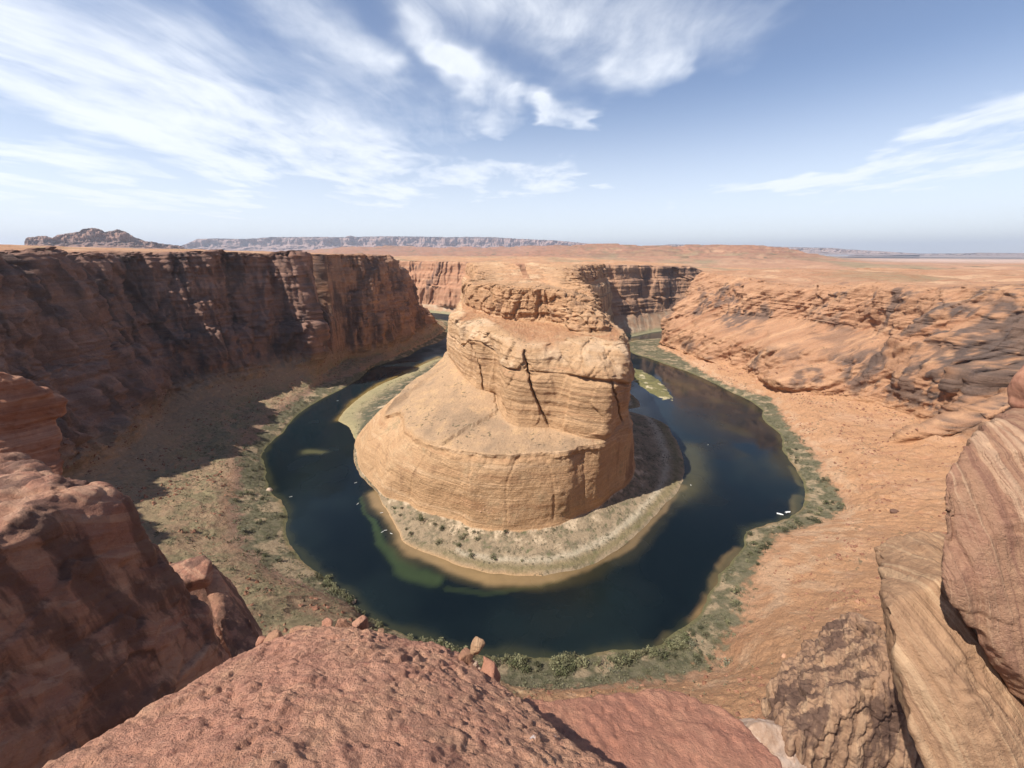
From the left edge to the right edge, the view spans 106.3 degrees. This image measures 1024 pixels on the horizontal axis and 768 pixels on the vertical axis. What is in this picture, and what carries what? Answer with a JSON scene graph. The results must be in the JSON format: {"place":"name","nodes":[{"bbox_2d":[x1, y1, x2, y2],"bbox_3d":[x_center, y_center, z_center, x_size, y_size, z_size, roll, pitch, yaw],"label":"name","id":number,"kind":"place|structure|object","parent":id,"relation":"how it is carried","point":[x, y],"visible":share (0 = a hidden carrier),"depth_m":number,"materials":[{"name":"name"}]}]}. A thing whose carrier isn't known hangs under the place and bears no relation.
{"place":"outdoors","nodes":[
{"label":"outdoors","id":0,"kind":"place"},
{"bbox_2d":[24,228,184,248],"bbox_3d":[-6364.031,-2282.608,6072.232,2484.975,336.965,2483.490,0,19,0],"label":"mesa","id":1,"kind":"structure","parent":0,"point":[96,237],"depth_m":5801.70,"materials":[{"name":"stone"}]},
{"bbox_2d":[181,236,586,251],"bbox_3d":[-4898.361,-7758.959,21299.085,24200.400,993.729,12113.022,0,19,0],"label":"mesa","id":2,"kind":"structure","parent":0,"point":[274,244],"depth_m":21437.11,"materials":[{"name":"stone"}]},
{"bbox_2d":[0,244,1023,718],"bbox_3d":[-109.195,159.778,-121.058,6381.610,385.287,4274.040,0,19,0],"label":"canyon terrain","id":3,"kind":"structure","parent":0,"point":[106,338],"depth_m":593.31,"materials":[{"name":"stone"}]},
{"bbox_2d":[0,372,67,474],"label":"rock outcrop","id":4,"kind":"object","parent":3,"relation":"on","point":[31,412],"visible":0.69,"depth_m":14.57,"materials":[{"name":"red stone"}]},
{"bbox_2d":[0,452,229,767],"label":"rock outcrop","id":5,"kind":"object","parent":3,"relation":"on","point":[106,622],"visible":0.91,"depth_m":7.45,"materials":[{"name":"brown stone"}]},
{"bbox_2d":[169,555,262,657],"bbox_3d":[-11.993,9.965,16.119,5.618,6.946,2.792,6,20,16],"label":"rock outcrop","id":6,"kind":"object","parent":3,"relation":"on","point":[237,628],"visible":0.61,"depth_m":14.60,"materials":[{"name":"brown stone"}]},
{"bbox_2d":[42,625,617,767],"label":"rock outcrop","id":7,"kind":"object","parent":3,"relation":"on","point":[324,696],"visible":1,"depth_m":2.17,"materials":[{"name":"red stone"}]},
{"bbox_2d":[255,636,265,645],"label":"stone","id":8,"kind":"object","parent":7,"relation":"on","point":[260,640],"visible":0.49,"depth_m":3.56,"materials":[{"name":"red stone"}]},
{"bbox_2d":[263,629,282,641],"bbox_3d":[-2.199,2.351,3.538,0.170,0.104,0.141,0,19,0],"label":"stone","id":9,"kind":"object","parent":7,"relation":"on","point":[274,634],"visible":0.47,"depth_m":3.54,"materials":[{"name":"brown stone"}]},
{"bbox_2d":[289,625,315,632],"bbox_3d":[-1.985,2.376,3.669,0.312,0.109,0.146,4,19,11],"label":"stone","id":10,"kind":"object","parent":7,"relation":"on","point":[299,627],"visible":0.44,"depth_m":3.67,"materials":[{"name":"brown stone"}]},
{"bbox_2d":[322,618,332,626],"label":"stone","id":11,"kind":"object","parent":7,"relation":"on","point":[326,622],"visible":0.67,"depth_m":3.73,"materials":[{"name":"red stone"}]},
{"bbox_2d":[335,618,348,627],"bbox_3d":[-1.687,2.376,3.792,0.128,0.081,0.119,-16,24,-39],"label":"stone","id":12,"kind":"object","parent":7,"relation":"on","point":[342,622],"visible":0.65,"depth_m":3.79,"materials":[{"name":"brown stone"}]},
{"bbox_2d":[352,615,368,629],"bbox_3d":[-1.487,2.343,3.746,0.118,0.143,0.161,18,25,42],"label":"stone","id":13,"kind":"object","parent":7,"relation":"on","point":[361,622],"visible":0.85,"depth_m":3.72,"materials":[{"name":"red stone"}]},
{"bbox_2d":[458,647,473,663],"bbox_3d":[-0.395,2.326,3.257,0.112,0.121,0.145,9,21,24],"label":"stone","id":14,"kind":"object","parent":7,"relation":"on","point":[465,656],"visible":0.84,"depth_m":3.24,"materials":[{"name":"orange stone"}]},
{"bbox_2d":[470,636,484,654],"bbox_3d":[-0.286,2.190,3.216,0.129,0.144,0.131,0,19,0],"label":"stone","id":15,"kind":"object","parent":7,"relation":"on","point":[477,644],"visible":1,"depth_m":3.17,"materials":[{"name":"beige stone"}]},
{"bbox_2d":[481,656,500,682],"bbox_3d":[-0.183,2.403,3.128,0.180,0.275,0.213,0,19,0],"label":"stone","id":16,"kind":"object","parent":7,"relation":"on","point":[489,668],"visible":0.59,"depth_m":3.12,"materials":[{"name":"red stone"}]},
{"bbox_2d":[327,585,338,591],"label":"shrub","id":17,"kind":"object","parent":3,"relation":"on","point":[333,589],"visible":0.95,"depth_m":353.45,"materials":[{"name":"green plant"}]},
{"bbox_2d":[443,641,451,649],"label":"shrub","id":18,"kind":"object","parent":3,"relation":"on","point":[446,645],"visible":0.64,"depth_m":304.04,"materials":[{"name":"green plant"}]},
{"bbox_2d":[491,655,500,665],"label":"shrub","id":19,"kind":"object","parent":3,"relation":"on","point":[495,659],"visible":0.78,"depth_m":294.20,"materials":[{"name":"green plant"}]},
{"bbox_2d":[147,319,845,703],"bbox_3d":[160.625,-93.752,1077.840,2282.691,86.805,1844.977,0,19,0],"label":"scrub","id":20,"kind":"object","parent":3,"relation":"on","point":[383,625],"visible":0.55,"depth_m":402.62,"materials":[{"name":"green plant"}]},
{"bbox_2d":[501,654,510,663],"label":"shrub","id":21,"kind":"object","parent":3,"relation":"on","point":[504,657],"visible":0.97,"depth_m":295.51,"materials":[{"name":"green plant"}]},
{"bbox_2d":[338,261,684,575],"bbox_3d":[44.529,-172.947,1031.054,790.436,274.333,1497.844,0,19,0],"label":"sandstone butte","id":22,"kind":"object","parent":3,"relation":"on","point":[571,388],"visible":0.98,"depth_m":459.08,"materials":[{"name":"brown stone"}]},
{"bbox_2d":[356,277,633,533],"bbox_3d":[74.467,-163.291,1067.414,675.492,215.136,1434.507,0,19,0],"label":"butte rubble","id":23,"kind":"object","parent":22,"relation":"on","point":[493,393],"visible":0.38,"depth_m":506.34,"materials":[{"name":"stone"}]},
{"bbox_2d":[354,357,672,565],"bbox_3d":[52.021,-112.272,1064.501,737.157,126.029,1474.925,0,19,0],"label":"beach scrub","id":24,"kind":"object","parent":22,"relation":"on","point":[539,444],"visible":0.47,"depth_m":468.24,"materials":[{"name":"green plant"}]},
{"bbox_2d":[506,659,518,668],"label":"shrub","id":25,"kind":"object","parent":3,"relation":"on","point":[513,663],"visible":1,"depth_m":290.31,"materials":[{"name":"green plant"}]},
{"bbox_2d":[62,322,965,718],"bbox_3d":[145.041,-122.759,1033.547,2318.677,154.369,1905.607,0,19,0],"label":"rubble","id":26,"kind":"object","parent":3,"relation":"on","point":[314,608],"visible":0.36,"depth_m":444.74,"materials":[{"name":"stone"}]},
{"bbox_2d":[515,653,524,662],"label":"shrub","id":27,"kind":"object","parent":3,"relation":"on","point":[519,656],"visible":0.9,"depth_m":294.42,"materials":[{"name":"green plant"}]},
{"bbox_2d":[522,665,529,673],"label":"shrub","id":28,"kind":"object","parent":3,"relation":"on","point":[526,669],"visible":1,"depth_m":285.12,"materials":[{"name":"green plant"}]},
{"bbox_2d":[232,319,839,688],"bbox_3d":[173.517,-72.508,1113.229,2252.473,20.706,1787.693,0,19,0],"label":"sagebrush","id":29,"kind":"object","parent":3,"relation":"on","point":[530,667],"visible":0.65,"depth_m":419.86,"materials":[{"name":"green plant"}]},
{"bbox_2d":[533,659,541,669],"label":"shrub","id":30,"kind":"object","parent":3,"relation":"on","point":[538,664],"visible":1,"depth_m":289.94,"materials":[{"name":"green plant"}]},
{"bbox_2d":[551,655,562,670],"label":"shrub","id":31,"kind":"object","parent":3,"relation":"on","point":[557,662],"visible":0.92,"depth_m":290.72,"materials":[{"name":"green plant"}]},
{"bbox_2d":[552,671,562,677],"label":"shrub","id":32,"kind":"object","parent":3,"relation":"on","point":[556,674],"visible":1,"depth_m":282.36,"materials":[{"name":"green plant"}]},
{"bbox_2d":[555,663,568,677],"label":"shrub","id":33,"kind":"object","parent":3,"relation":"on","point":[564,670],"visible":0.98,"depth_m":284.85,"materials":[{"name":"green plant"}]},
{"bbox_2d":[557,653,568,661],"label":"shrub","id":34,"kind":"object","parent":3,"relation":"on","point":[563,655],"visible":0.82,"depth_m":296.13,"materials":[{"name":"green plant"}]},
{"bbox_2d":[562,661,572,675],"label":"shrub","id":35,"kind":"object","parent":3,"relation":"on","point":[567,667],"visible":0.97,"depth_m":286.84,"materials":[{"name":"green plant"}]},
{"bbox_2d":[563,651,575,662],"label":"shrub","id":36,"kind":"object","parent":3,"relation":"on","point":[567,656],"visible":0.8,"depth_m":296.75,"materials":[{"name":"green plant"}]},
{"bbox_2d":[568,651,574,664],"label":"shrub","id":37,"kind":"object","parent":3,"relation":"on","point":[571,658],"visible":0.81,"depth_m":294.24,"materials":[{"name":"green plant"}]},
{"bbox_2d":[574,658,581,667],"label":"shrub","id":38,"kind":"object","parent":3,"relation":"on","point":[578,665],"visible":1,"depth_m":291.38,"materials":[{"name":"green plant"}]},
{"bbox_2d":[577,654,589,667],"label":"shrub","id":39,"kind":"object","parent":3,"relation":"on","point":[586,662],"visible":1,"depth_m":292.44,"materials":[{"name":"green plant"}]},
{"bbox_2d":[593,656,602,667],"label":"shrub","id":40,"kind":"object","parent":3,"relation":"on","point":[598,662],"visible":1,"depth_m":291.46,"materials":[{"name":"green plant"}]},
{"bbox_2d":[605,651,615,661],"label":"shrub","id":41,"kind":"object","parent":3,"relation":"on","point":[609,656],"visible":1,"depth_m":295.38,"materials":[{"name":"green plant"}]},
{"bbox_2d":[612,654,624,667],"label":"shrub","id":42,"kind":"object","parent":3,"relation":"on","point":[619,662],"visible":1,"depth_m":292.17,"materials":[{"name":"green plant"}]},
{"bbox_2d":[618,655,631,667],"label":"shrub","id":43,"kind":"object","parent":3,"relation":"on","point":[626,661],"visible":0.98,"depth_m":290.54,"materials":[{"name":"green plant"}]},
{"bbox_2d":[628,650,637,659],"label":"shrub","id":44,"kind":"object","parent":3,"relation":"on","point":[632,654],"visible":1,"depth_m":296.82,"materials":[{"name":"green plant"}]},
{"bbox_2d":[639,648,645,655],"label":"shrub","id":45,"kind":"object","parent":3,"relation":"on","point":[643,650],"visible":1,"depth_m":301.02,"materials":[{"name":"green plant"}]},
{"bbox_2d":[523,688,781,767],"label":"rock outcrop","id":46,"kind":"object","parent":3,"relation":"on","point":[654,728],"visible":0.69,"depth_m":2.92,"materials":[{"name":"red stone"}]},
{"bbox_2d":[650,646,659,655],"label":"shrub","id":47,"kind":"object","parent":3,"relation":"on","point":[655,652],"visible":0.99,"depth_m":300.58,"materials":[{"name":"green plant"}]},
{"bbox_2d":[658,651,666,661],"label":"shrub","id":48,"kind":"object","parent":3,"relation":"on","point":[661,655],"visible":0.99,"depth_m":296.73,"materials":[{"name":"green plant"}]},
{"bbox_2d":[661,638,675,648],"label":"shrub","id":49,"kind":"object","parent":3,"relation":"on","point":[668,641],"visible":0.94,"depth_m":306.28,"materials":[{"name":"green plant"}]},
{"bbox_2d":[667,642,679,649],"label":"shrub","id":50,"kind":"object","parent":3,"relation":"on","point":[674,643],"visible":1,"depth_m":303.22,"materials":[{"name":"green plant"}]},
{"bbox_2d":[689,628,695,635],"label":"shrub","id":51,"kind":"object","parent":3,"relation":"on","point":[692,632],"visible":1,"depth_m":315.50,"materials":[{"name":"green plant"}]},
{"bbox_2d":[690,638,697,647],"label":"shrub","id":52,"kind":"object","parent":3,"relation":"on","point":[694,644],"visible":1,"depth_m":303.65,"materials":[{"name":"green plant"}]},
{"bbox_2d":[692,654,700,662],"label":"shrub","id":53,"kind":"object","parent":3,"relation":"on","point":[698,657],"visible":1,"depth_m":290.32,"materials":[{"name":"green plant"}]},
{"bbox_2d":[701,630,710,637],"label":"shrub","id":54,"kind":"object","parent":3,"relation":"on","point":[704,633],"visible":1,"depth_m":312.94,"materials":[{"name":"green plant"}]},
{"bbox_2d":[705,664,712,671],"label":"shrub","id":55,"kind":"object","parent":3,"relation":"on","point":[708,667],"visible":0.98,"depth_m":280.00,"materials":[{"name":"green plant"}]},
{"bbox_2d":[717,656,730,666],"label":"shrub","id":56,"kind":"object","parent":3,"relation":"on","point":[726,662],"visible":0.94,"depth_m":282.62,"materials":[{"name":"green plant"}]},
{"bbox_2d":[730,599,741,604],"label":"shrub","id":57,"kind":"object","parent":3,"relation":"on","point":[735,602],"visible":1,"depth_m":337.76,"materials":[{"name":"green plant"}]},
{"bbox_2d":[730,584,742,596],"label":"shrub","id":58,"kind":"object","parent":3,"relation":"on","point":[736,589],"visible":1,"depth_m":350.72,"materials":[{"name":"green plant"}]},
{"bbox_2d":[739,718,806,767],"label":"rock outcrop","id":59,"kind":"object","parent":3,"relation":"on","point":[767,733],"visible":0.38,"depth_m":9.55,"materials":[{"name":"stone"}]},
{"bbox_2d":[761,612,923,767],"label":"rock outcrop","id":60,"kind":"object","parent":3,"relation":"on","point":[830,700],"visible":0.81,"depth_m":9.37,"materials":[{"name":"stone"}]},
{"bbox_2d":[890,509,898,512],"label":"boulder","id":61,"kind":"object","parent":3,"relation":"on","point":[894,511],"visible":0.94,"depth_m":409.75,"materials":[{"name":"brown stone"}]},
{"bbox_2d":[874,530,1023,767],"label":"rock outcrop","id":62,"kind":"object","parent":3,"relation":"on","point":[962,705],"visible":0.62,"depth_m":6.38,"materials":[{"name":"beige stone"}]},
{"bbox_2d":[941,407,1023,704],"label":"rock outcrop","id":63,"kind":"object","parent":3,"relation":"on","point":[982,570],"visible":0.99,"depth_m":6.01,"materials":[{"name":"red stone"}]},
{"bbox_2d":[1007,365,1023,408],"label":"rock outcrop","id":64,"kind":"object","parent":3,"relation":"on","point":[1015,390],"visible":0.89,"depth_m":7.27,"materials":[{"name":"red stone"}]},
{"bbox_2d":[0,0,1023,253],"label":"sky","id":65,"kind":"structure","parent":0,"point":[869,125],"materials":[{"name":"blue"}]},
{"bbox_2d":[261,313,804,657],"bbox_3d":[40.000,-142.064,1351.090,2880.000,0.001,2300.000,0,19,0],"label":"river","id":66,"kind":"structure","parent":0,"point":[653,582],"depth_m":422.55,"materials":[{"name":"liquid"}]},
{"bbox_2d":[634,368,672,400],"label":"sandbar","id":67,"kind":"structure","parent":66,"relation":"in","point":[651,384],"depth_m":923.97,"materials":[{"name":"soil"}]},
{"bbox_2d":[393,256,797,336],"bbox_3d":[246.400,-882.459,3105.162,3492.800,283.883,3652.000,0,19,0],"label":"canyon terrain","id":68,"kind":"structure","parent":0,"point":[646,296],"depth_m":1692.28,"materials":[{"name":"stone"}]},
{"bbox_2d":[302,243,1023,269],"bbox_3d":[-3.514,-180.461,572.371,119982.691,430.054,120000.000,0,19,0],"label":"plateau","id":69,"kind":"structure","parent":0,"point":[736,256],"depth_m":3646.08,"materials":[{"name":"orange stone"}]},
{"bbox_2d":[668,244,918,254],"bbox_3d":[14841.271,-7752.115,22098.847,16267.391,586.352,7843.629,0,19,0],"label":"mesa","id":70,"kind":"structure","parent":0,"point":[828,251],"depth_m":20696.94,"materials":[{"name":"stone"}]},
{"bbox_2d":[849,253,1023,256],"bbox_3d":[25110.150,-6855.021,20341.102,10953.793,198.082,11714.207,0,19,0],"label":"mesa","id":71,"kind":"structure","parent":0,"point":[972,255],"depth_m":20340.19,"materials":[{"name":"brown stone"}]}
]}

